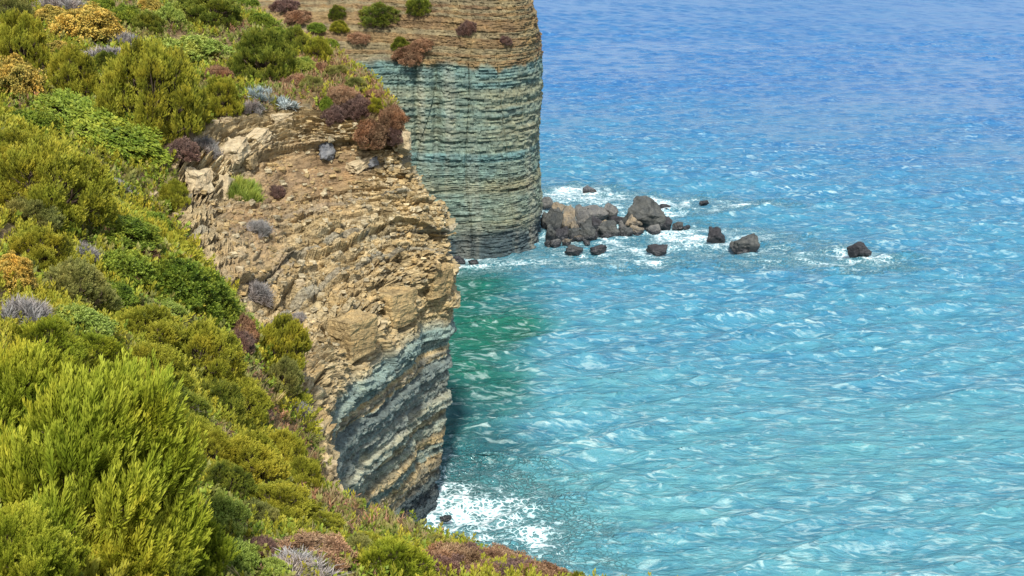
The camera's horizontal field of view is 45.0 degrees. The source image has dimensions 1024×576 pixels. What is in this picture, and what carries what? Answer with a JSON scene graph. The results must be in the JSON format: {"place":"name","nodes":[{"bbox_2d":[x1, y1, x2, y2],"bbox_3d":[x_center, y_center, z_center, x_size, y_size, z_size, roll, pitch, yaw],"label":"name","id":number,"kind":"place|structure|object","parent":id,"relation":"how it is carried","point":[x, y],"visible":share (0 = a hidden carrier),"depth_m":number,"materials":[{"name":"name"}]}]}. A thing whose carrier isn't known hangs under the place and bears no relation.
{"place":"outdoors","nodes":[
{"label":"outdoors","id":0,"kind":"place"},
{"bbox_2d":[0,0,424,575],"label":"hillside","id":1,"kind":"structure","parent":0,"point":[304,104],"depth_m":53.03,"materials":[{"name":"green plant"}]},
{"bbox_2d":[0,0,34,18],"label":"shrub","id":2,"kind":"object","parent":1,"relation":"on","point":[6,5],"visible":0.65,"depth_m":71.25,"materials":[{"name":"green plant"}]},
{"bbox_2d":[0,249,38,291],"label":"flowering shrub","id":3,"kind":"object","parent":1,"relation":"on","point":[22,267],"visible":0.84,"depth_m":30.00,"materials":[{"name":"yellow plant"}]},
{"bbox_2d":[0,126,44,170],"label":"shrub","id":4,"kind":"object","parent":1,"relation":"on","point":[13,135],"visible":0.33,"depth_m":42.83,"materials":[{"name":"green plant"}]},
{"bbox_2d":[0,52,46,96],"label":"flowering shrub","id":5,"kind":"object","parent":1,"relation":"on","point":[16,70],"visible":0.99,"depth_m":56.64,"materials":[{"name":"yellow plant"}]},
{"bbox_2d":[0,7,53,63],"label":"shrub","id":6,"kind":"object","parent":1,"relation":"on","point":[19,30],"visible":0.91,"depth_m":62.03,"materials":[{"name":"green plant"}]},
{"bbox_2d":[0,291,56,324],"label":"dead shrub","id":7,"kind":"object","parent":1,"relation":"on","point":[30,307],"visible":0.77,"depth_m":25.50,"materials":[{"name":"grey plant"}]},
{"bbox_2d":[0,195,65,230],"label":"shrub","id":8,"kind":"object","parent":1,"relation":"on","point":[33,207],"visible":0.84,"depth_m":37.49,"materials":[{"name":"green plant"}]},
{"bbox_2d":[9,108,59,129],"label":"shrub","id":9,"kind":"object","parent":1,"relation":"on","point":[42,118],"visible":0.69,"depth_m":53.64,"materials":[{"name":"green plant"}]},
{"bbox_2d":[7,224,77,271],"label":"shrub","id":10,"kind":"object","parent":1,"relation":"on","point":[45,244],"visible":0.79,"depth_m":34.03,"materials":[{"name":"green plant"}]},
{"bbox_2d":[0,497,90,575],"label":"shrub","id":11,"kind":"object","parent":1,"relation":"on","point":[35,543],"visible":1,"depth_m":12.66,"materials":[{"name":"green plant"}]},
{"bbox_2d":[0,333,90,443],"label":"shrub","id":12,"kind":"object","parent":1,"relation":"on","point":[22,366],"visible":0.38,"depth_m":17.42,"materials":[{"name":"green plant"}]},
{"bbox_2d":[7,313,88,361],"bbox_3d":[-9.136,1.021,24.182,1.679,1.036,1.546,7,13,-25],"label":"shrub","id":13,"kind":"object","parent":1,"relation":"on","point":[39,329],"visible":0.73,"depth_m":24.03,"materials":[{"name":"green plant"}]},
{"bbox_2d":[34,4,65,23],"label":"flowering shrub","id":14,"kind":"object","parent":1,"relation":"on","point":[50,11],"visible":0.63,"depth_m":72.36,"materials":[{"name":"yellow plant"}]},
{"bbox_2d":[0,133,118,230],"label":"shrub","id":15,"kind":"object","parent":1,"relation":"on","point":[62,164],"visible":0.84,"depth_m":38.76,"materials":[{"name":"green plant"}]},
{"bbox_2d":[33,0,86,10],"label":"dead shrub","id":16,"kind":"object","parent":1,"relation":"on","point":[69,4],"visible":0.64,"depth_m":76.19,"materials":[{"name":"grey plant"}]},
{"bbox_2d":[47,40,99,93],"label":"shrub","id":17,"kind":"object","parent":1,"relation":"on","point":[76,70],"visible":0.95,"depth_m":59.19,"materials":[{"name":"green plant"}]},
{"bbox_2d":[36,255,123,309],"bbox_3d":[-11.755,-0.002,32.965,2.654,1.635,2.345,-4,18,-14],"label":"shrub","id":18,"kind":"object","parent":1,"relation":"on","point":[72,276],"visible":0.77,"depth_m":32.68,"materials":[{"name":"green plant"}]},
{"bbox_2d":[51,303,118,336],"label":"shrub","id":19,"kind":"object","parent":1,"relation":"on","point":[101,324],"visible":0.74,"depth_m":27.27,"materials":[{"name":"green plant"}]},
{"bbox_2d":[47,0,129,43],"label":"flowering shrub","id":20,"kind":"object","parent":1,"relation":"on","point":[89,20],"visible":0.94,"depth_m":69.68,"materials":[{"name":"yellow plant"}]},
{"bbox_2d":[27,87,173,181],"bbox_3d":[-18.573,-6.917,54.870,9.336,1.915,4.711,31,53,26],"label":"shrub","id":21,"kind":"object","parent":1,"relation":"on","point":[79,111],"visible":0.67,"depth_m":54.23,"materials":[{"name":"green plant"}]},
{"bbox_2d":[0,347,215,575],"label":"shrub","id":22,"kind":"object","parent":1,"relation":"on","point":[125,441],"visible":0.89,"depth_m":14.63,"materials":[{"name":"green plant"}]},
{"bbox_2d":[78,331,137,375],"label":"shrub","id":23,"kind":"object","parent":1,"relation":"on","point":[108,347],"visible":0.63,"depth_m":25.81,"materials":[{"name":"green plant"}]},
{"bbox_2d":[99,280,138,309],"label":"shrub","id":24,"kind":"object","parent":1,"relation":"on","point":[120,287],"visible":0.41,"depth_m":34.82,"materials":[{"name":"green plant"}]},
{"bbox_2d":[87,246,156,287],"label":"shrub","id":25,"kind":"object","parent":1,"relation":"on","point":[130,263],"visible":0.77,"depth_m":37.41,"materials":[{"name":"green plant"}]},
{"bbox_2d":[111,2,139,25],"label":"shrub","id":26,"kind":"object","parent":1,"relation":"on","point":[123,11],"visible":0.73,"depth_m":75.41,"materials":[{"name":"green plant"}]},
{"bbox_2d":[89,214,163,250],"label":"shrub","id":27,"kind":"object","parent":1,"relation":"on","point":[132,226],"visible":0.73,"depth_m":40.65,"materials":[{"name":"green plant"}]},
{"bbox_2d":[83,513,203,575],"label":"shrub","id":28,"kind":"object","parent":1,"relation":"on","point":[182,565],"visible":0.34,"depth_m":14.59,"materials":[{"name":"green plant"}]},
{"bbox_2d":[130,11,168,32],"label":"shrub","id":29,"kind":"object","parent":1,"relation":"on","point":[152,21],"visible":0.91,"depth_m":74.61,"materials":[{"name":"green plant"}]},
{"bbox_2d":[111,302,189,351],"bbox_3d":[-9.598,1.187,32.055,2.336,1.625,2.285,-3,17,-11],"label":"shrub","id":30,"kind":"object","parent":1,"relation":"on","point":[168,329],"visible":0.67,"depth_m":31.75,"materials":[{"name":"green plant"}]},
{"bbox_2d":[91,34,210,135],"bbox_3d":[-16.406,-8.645,56.768,5.298,5.970,5.362,3,16,-2],"label":"shrub","id":31,"kind":"object","parent":1,"relation":"on","point":[155,71],"visible":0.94,"depth_m":55.37,"materials":[{"name":"green plant"}]},
{"bbox_2d":[129,339,196,388],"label":"shrub","id":32,"kind":"object","parent":1,"relation":"on","point":[167,354],"visible":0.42,"depth_m":26.53,"materials":[{"name":"green plant"}]},
{"bbox_2d":[155,1,188,27],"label":"shrub","id":33,"kind":"object","parent":1,"relation":"on","point":[170,11],"visible":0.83,"depth_m":77.00,"materials":[{"name":"green plant"}]},
{"bbox_2d":[157,178,191,208],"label":"shrub","id":34,"kind":"object","parent":1,"relation":"on","point":[173,191],"visible":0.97,"depth_m":51.59,"materials":[{"name":"green plant"}]},
{"bbox_2d":[172,380,211,426],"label":"shrub","id":35,"kind":"object","parent":1,"relation":"on","point":[200,402],"visible":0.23,"depth_m":25.56,"materials":[{"name":"green plant"}]},
{"bbox_2d":[143,257,241,329],"bbox_3d":[-10.222,0.191,39.733,2.687,2.046,4.587,42,7,27],"label":"shrub","id":36,"kind":"object","parent":1,"relation":"on","point":[181,278],"visible":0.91,"depth_m":39.08,"materials":[{"name":"green plant"}]},
{"bbox_2d":[157,33,235,61],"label":"shrub","id":37,"kind":"object","parent":1,"relation":"on","point":[199,46],"visible":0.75,"depth_m":69.32,"materials":[{"name":"green plant"}]},
{"bbox_2d":[162,505,240,575],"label":"shrub","id":38,"kind":"object","parent":1,"relation":"on","point":[219,547],"visible":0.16,"depth_m":16.10,"materials":[{"name":"green plant"}]},
{"bbox_2d":[185,412,224,456],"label":"shrub","id":39,"kind":"object","parent":1,"relation":"on","point":[205,424],"visible":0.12,"depth_m":24.77,"materials":[{"name":"green plant"}]},
{"bbox_2d":[164,317,248,382],"bbox_3d":[-8.198,1.910,33.094,2.362,2.184,2.390,17,12,18],"label":"shrub","id":40,"kind":"object","parent":1,"relation":"on","point":[204,336],"visible":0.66,"depth_m":32.58,"materials":[{"name":"green plant"}]},
{"bbox_2d":[176,0,243,27],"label":"shrub","id":41,"kind":"object","parent":1,"relation":"on","point":[208,11],"visible":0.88,"depth_m":78.09,"materials":[{"name":"green plant"}]},
{"bbox_2d":[192,377,247,423],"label":"shrub","id":42,"kind":"object","parent":1,"relation":"on","point":[224,389],"visible":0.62,"depth_m":29.97,"materials":[{"name":"green plant"}]},
{"bbox_2d":[197,427,244,463],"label":"shrub","id":43,"kind":"object","parent":1,"relation":"on","point":[216,440],"visible":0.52,"depth_m":24.27,"materials":[{"name":"green plant"}]},
{"bbox_2d":[202,73,243,116],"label":"shrub","id":44,"kind":"object","parent":1,"relation":"on","point":[223,91],"visible":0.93,"depth_m":60.17,"materials":[{"name":"green plant"}]},
{"bbox_2d":[197,488,252,538],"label":"shrub","id":45,"kind":"object","parent":1,"relation":"on","point":[226,510],"visible":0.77,"depth_m":18.98,"materials":[{"name":"green plant"}]},
{"bbox_2d":[199,459,258,500],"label":"shrub","id":46,"kind":"object","parent":1,"relation":"on","point":[237,476],"visible":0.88,"depth_m":22.48,"materials":[{"name":"green plant"}]},
{"bbox_2d":[226,313,260,343],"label":"heath shrub","id":47,"kind":"object","parent":1,"relation":"on","point":[247,324],"visible":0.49,"depth_m":41.02,"materials":[{"name":"brown plant"}]},
{"bbox_2d":[226,536,262,575],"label":"shrub","id":48,"kind":"object","parent":1,"relation":"on","point":[248,557],"visible":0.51,"depth_m":17.32,"materials":[{"name":"green plant"}]},
{"bbox_2d":[231,328,257,354],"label":"dead shrub","id":49,"kind":"object","parent":1,"relation":"on","point":[247,343],"visible":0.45,"depth_m":39.67,"materials":[{"name":"brown plant"}]},
{"bbox_2d":[229,376,274,424],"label":"shrub","id":50,"kind":"object","parent":1,"relation":"on","point":[259,400],"visible":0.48,"depth_m":32.64,"materials":[{"name":"green plant"}]},
{"bbox_2d":[216,428,291,485],"bbox_3d":[-5.253,3.461,24.869,1.612,1.302,1.643,0,17,-1],"label":"shrub","id":51,"kind":"object","parent":1,"relation":"on","point":[262,458],"visible":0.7,"depth_m":24.51,"materials":[{"name":"green plant"}]},
{"bbox_2d":[241,497,279,528],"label":"shrub","id":52,"kind":"object","parent":1,"relation":"on","point":[262,508],"visible":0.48,"depth_m":21.18,"materials":[{"name":"green plant"}]},
{"bbox_2d":[246,534,277,557],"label":"dead shrub","id":53,"kind":"object","parent":1,"relation":"on","point":[263,539],"visible":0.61,"depth_m":18.64,"materials":[{"name":"brown plant"}]},
{"bbox_2d":[225,24,300,81],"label":"shrub","id":54,"kind":"object","parent":1,"relation":"on","point":[270,54],"visible":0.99,"depth_m":66.12,"materials":[{"name":"green plant"}]},
{"bbox_2d":[246,12,280,28],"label":"shrub","id":55,"kind":"object","parent":1,"relation":"on","point":[267,20],"visible":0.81,"depth_m":80.36,"materials":[{"name":"green plant"}]},
{"bbox_2d":[253,556,293,575],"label":"shrub","id":56,"kind":"object","parent":1,"relation":"on","point":[275,562],"visible":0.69,"depth_m":17.61,"materials":[{"name":"green plant"}]},
{"bbox_2d":[257,312,312,369],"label":"shrub","id":57,"kind":"object","parent":1,"relation":"on","point":[285,335],"visible":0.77,"depth_m":41.96,"materials":[{"name":"green plant"}]},
{"bbox_2d":[249,478,322,528],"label":"shrub","id":58,"kind":"object","parent":1,"relation":"on","point":[301,504],"visible":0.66,"depth_m":22.71,"materials":[{"name":"green plant"}]},
{"bbox_2d":[267,356,304,395],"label":"shrub","id":59,"kind":"object","parent":1,"relation":"on","point":[290,375],"visible":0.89,"depth_m":40.82,"materials":[{"name":"green plant"}]},
{"bbox_2d":[267,427,310,470],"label":"shrub","id":60,"kind":"object","parent":1,"relation":"on","point":[288,443],"visible":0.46,"depth_m":28.13,"materials":[{"name":"green plant"}]},
{"bbox_2d":[283,23,309,51],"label":"shrub","id":61,"kind":"object","parent":1,"relation":"on","point":[294,39],"visible":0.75,"depth_m":72.74,"materials":[{"name":"green plant"}]},
{"bbox_2d":[281,454,327,493],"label":"shrub","id":62,"kind":"object","parent":1,"relation":"on","point":[310,467],"visible":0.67,"depth_m":26.44,"materials":[{"name":"green plant"}]},
{"bbox_2d":[265,543,352,575],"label":"dead shrub","id":63,"kind":"object","parent":1,"relation":"on","point":[286,551],"visible":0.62,"depth_m":18.24,"materials":[{"name":"grey plant"}]},
{"bbox_2d":[271,528,358,574],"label":"heath shrub","id":64,"kind":"object","parent":1,"relation":"on","point":[311,541],"visible":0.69,"depth_m":18.98,"materials":[{"name":"brown plant"}]},
{"bbox_2d":[303,35,333,60],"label":"shrub","id":65,"kind":"object","parent":1,"relation":"on","point":[317,45],"visible":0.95,"depth_m":71.27,"materials":[{"name":"green plant"}]},
{"bbox_2d":[297,510,349,532],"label":"shrub","id":66,"kind":"object","parent":1,"relation":"on","point":[336,518],"visible":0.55,"depth_m":22.91,"materials":[{"name":"green plant"}]},
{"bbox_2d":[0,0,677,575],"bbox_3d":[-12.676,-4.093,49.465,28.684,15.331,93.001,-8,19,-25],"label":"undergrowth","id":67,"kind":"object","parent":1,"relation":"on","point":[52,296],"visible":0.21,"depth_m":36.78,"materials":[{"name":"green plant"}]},
{"bbox_2d":[327,83,362,104],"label":"heath shrub","id":68,"kind":"object","parent":1,"relation":"on","point":[339,91],"visible":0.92,"depth_m":62.74,"materials":[{"name":"brown plant"}]},
{"bbox_2d":[345,531,374,558],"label":"shrub","id":69,"kind":"object","parent":1,"relation":"on","point":[355,538],"visible":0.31,"depth_m":20.02,"materials":[{"name":"green plant"}]},
{"bbox_2d":[355,532,437,575],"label":"shrub","id":70,"kind":"object","parent":1,"relation":"on","point":[402,554],"visible":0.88,"depth_m":19.25,"materials":[{"name":"green plant"}]},
{"bbox_2d":[425,553,468,575],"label":"dead shrub","id":71,"kind":"object","parent":1,"relation":"on","point":[456,558],"visible":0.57,"depth_m":20.35,"materials":[{"name":"brown plant"}]},
{"bbox_2d":[422,541,491,575],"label":"heath shrub","id":72,"kind":"object","parent":1,"relation":"on","point":[449,549],"visible":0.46,"depth_m":20.84,"materials":[{"name":"brown plant"}]},
{"bbox_2d":[478,542,536,561],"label":"heath shrub","id":73,"kind":"object","parent":1,"relation":"on","point":[494,550],"visible":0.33,"depth_m":23.79,"materials":[{"name":"brown plant"}]},
{"bbox_2d":[518,559,561,575],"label":"heath shrub","id":74,"kind":"object","parent":1,"relation":"on","point":[544,566],"visible":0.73,"depth_m":20.30,"materials":[{"name":"brown plant"}]},
{"bbox_2d":[165,107,460,523],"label":"cliff","id":75,"kind":"structure","parent":0,"point":[386,402],"depth_m":58.43,"materials":[{"name":"beige stone"}]},
{"bbox_2d":[164,135,200,165],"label":"dead shrub","id":76,"kind":"object","parent":75,"relation":"on","point":[186,149],"visible":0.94,"depth_m":55.32,"materials":[{"name":"brown plant"}]},
{"bbox_2d":[184,166,214,194],"bbox_3d":[-14.194,-4.931,55.977,1.270,1.211,1.383,12,21,34],"label":"ledge stone","id":77,"kind":"object","parent":75,"relation":"on","point":[198,181],"visible":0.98,"depth_m":55.60,"materials":[{"name":"beige stone"}]},
{"bbox_2d":[190,135,222,158],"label":"dead shrub","id":78,"kind":"object","parent":75,"relation":"on","point":[205,142],"visible":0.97,"depth_m":57.55,"materials":[{"name":"grey plant"}]},
{"bbox_2d":[219,136,250,163],"bbox_3d":[-13.123,-6.517,58.408,1.112,0.843,1.478,4,37,12],"label":"ledge stone","id":79,"kind":"object","parent":75,"relation":"on","point":[236,149],"visible":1,"depth_m":58.05,"materials":[{"name":"beige stone"}]},
{"bbox_2d":[222,174,266,202],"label":"grass tuft","id":80,"kind":"object","parent":75,"relation":"on","point":[246,189],"visible":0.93,"depth_m":57.32,"materials":[{"name":"green plant"}]},
{"bbox_2d":[245,127,271,147],"bbox_3d":[-12.361,-7.330,60.277,0.900,0.682,1.204,8,42,25],"label":"ledge stone","id":81,"kind":"object","parent":75,"relation":"on","point":[264,134],"visible":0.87,"depth_m":60.08,"materials":[{"name":"beige stone"}]},
{"bbox_2d":[246,277,274,307],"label":"dead shrub","id":82,"kind":"object","parent":75,"relation":"on","point":[261,291],"visible":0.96,"depth_m":51.38,"materials":[{"name":"grey plant"}]},
{"bbox_2d":[245,218,275,237],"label":"dead shrub","id":83,"kind":"object","parent":75,"relation":"on","point":[262,227],"visible":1,"depth_m":54.31,"materials":[{"name":"grey plant"}]},
{"bbox_2d":[196,120,456,352],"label":"scree","id":84,"kind":"structure","parent":75,"relation":"on","point":[369,280],"depth_m":59.21,"materials":[{"name":"beige stone"}]},
{"bbox_2d":[319,104,347,126],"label":"dead shrub","id":85,"kind":"object","parent":75,"relation":"on","point":[332,114],"visible":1,"depth_m":62.03,"materials":[{"name":"brown plant"}]},
{"bbox_2d":[326,309,377,361],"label":"sandstone block","id":86,"kind":"structure","parent":75,"relation":"on","point":[353,333],"depth_m":52.59,"materials":[{"name":"beige stone"}]},
{"bbox_2d":[337,93,370,121],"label":"dead shrub","id":87,"kind":"object","parent":75,"relation":"on","point":[362,102],"visible":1,"depth_m":62.29,"materials":[{"name":"brown plant"}]},
{"bbox_2d":[345,157,371,173],"bbox_3d":[-7.753,-6.244,62.585,0.975,0.492,1.293,14,36,38],"label":"ledge stone","id":88,"kind":"object","parent":75,"relation":"on","point":[357,166],"visible":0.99,"depth_m":62.25,"materials":[{"name":"beige stone"}]},
{"bbox_2d":[353,118,390,149],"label":"heath shrub","id":89,"kind":"object","parent":75,"relation":"on","point":[370,129],"visible":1,"depth_m":61.38,"materials":[{"name":"brown plant"}]},
{"bbox_2d":[377,104,410,130],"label":"heath shrub","id":90,"kind":"object","parent":75,"relation":"on","point":[397,115],"visible":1,"depth_m":62.01,"materials":[{"name":"brown plant"}]},
{"bbox_2d":[376,285,417,328],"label":"sandstone block","id":91,"kind":"structure","parent":75,"relation":"on","point":[400,307],"depth_m":57.83,"materials":[{"name":"beige stone"}]},
{"bbox_2d":[424,266,453,300],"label":"sandstone block","id":92,"kind":"structure","parent":75,"relation":"on","point":[441,286],"depth_m":62.12,"materials":[{"name":"beige stone"}]},
{"bbox_2d":[258,0,543,258],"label":"cliff","id":93,"kind":"structure","parent":0,"point":[471,105],"depth_m":108.31,"materials":[{"name":"grey stone"}]},
{"bbox_2d":[268,0,300,12],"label":"dead shrub","id":94,"kind":"object","parent":93,"relation":"on","point":[283,5],"visible":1,"depth_m":107.07,"materials":[{"name":"brown plant"}]},
{"bbox_2d":[282,9,312,23],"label":"heath shrub","id":95,"kind":"object","parent":93,"relation":"on","point":[294,15],"visible":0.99,"depth_m":105.84,"materials":[{"name":"brown plant"}]},
{"bbox_2d":[357,1,401,28],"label":"shrub","id":96,"kind":"object","parent":93,"relation":"on","point":[373,10],"visible":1,"depth_m":106.45,"materials":[{"name":"green plant"}]},
{"bbox_2d":[390,43,425,67],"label":"heath shrub","id":97,"kind":"object","parent":93,"relation":"on","point":[407,52],"visible":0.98,"depth_m":105.20,"materials":[{"name":"brown plant"}]},
{"bbox_2d":[404,0,432,15],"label":"shrub","id":98,"kind":"object","parent":93,"relation":"on","point":[417,7],"visible":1,"depth_m":106.25,"materials":[{"name":"green plant"}]},
{"bbox_2d":[425,0,1023,575],"bbox_3d":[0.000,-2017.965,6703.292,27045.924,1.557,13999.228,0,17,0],"label":"sea","id":99,"kind":"structure","parent":0,"point":[799,392],"depth_m":96.55,"materials":[{"name":"liquid"}]},
{"bbox_2d":[545,207,563,230],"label":"sea rock","id":100,"kind":"object","parent":99,"relation":"in","point":[554,218],"visible":0.65,"depth_m":120.26,"materials":[{"name":"grey stone"}]},
{"bbox_2d":[598,220,619,236],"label":"sea rock","id":101,"kind":"object","parent":99,"relation":"in","point":[610,228],"visible":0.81,"depth_m":117.84,"materials":[{"name":"grey stone"}]},
{"bbox_2d":[622,195,665,229],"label":"sea rock","id":102,"kind":"object","parent":99,"relation":"in","point":[646,211],"visible":0.68,"depth_m":121.00,"materials":[{"name":"grey stone"}]},
{"bbox_2d":[729,233,759,253],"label":"sea rock","id":103,"kind":"object","parent":99,"relation":"in","point":[747,243],"visible":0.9,"depth_m":112.85,"materials":[{"name":"grey stone"}]},
{"bbox_2d":[847,241,871,257],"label":"sea rock","id":104,"kind":"object","parent":99,"relation":"in","point":[857,249],"visible":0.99,"depth_m":110.82,"materials":[{"name":"grey stone"}]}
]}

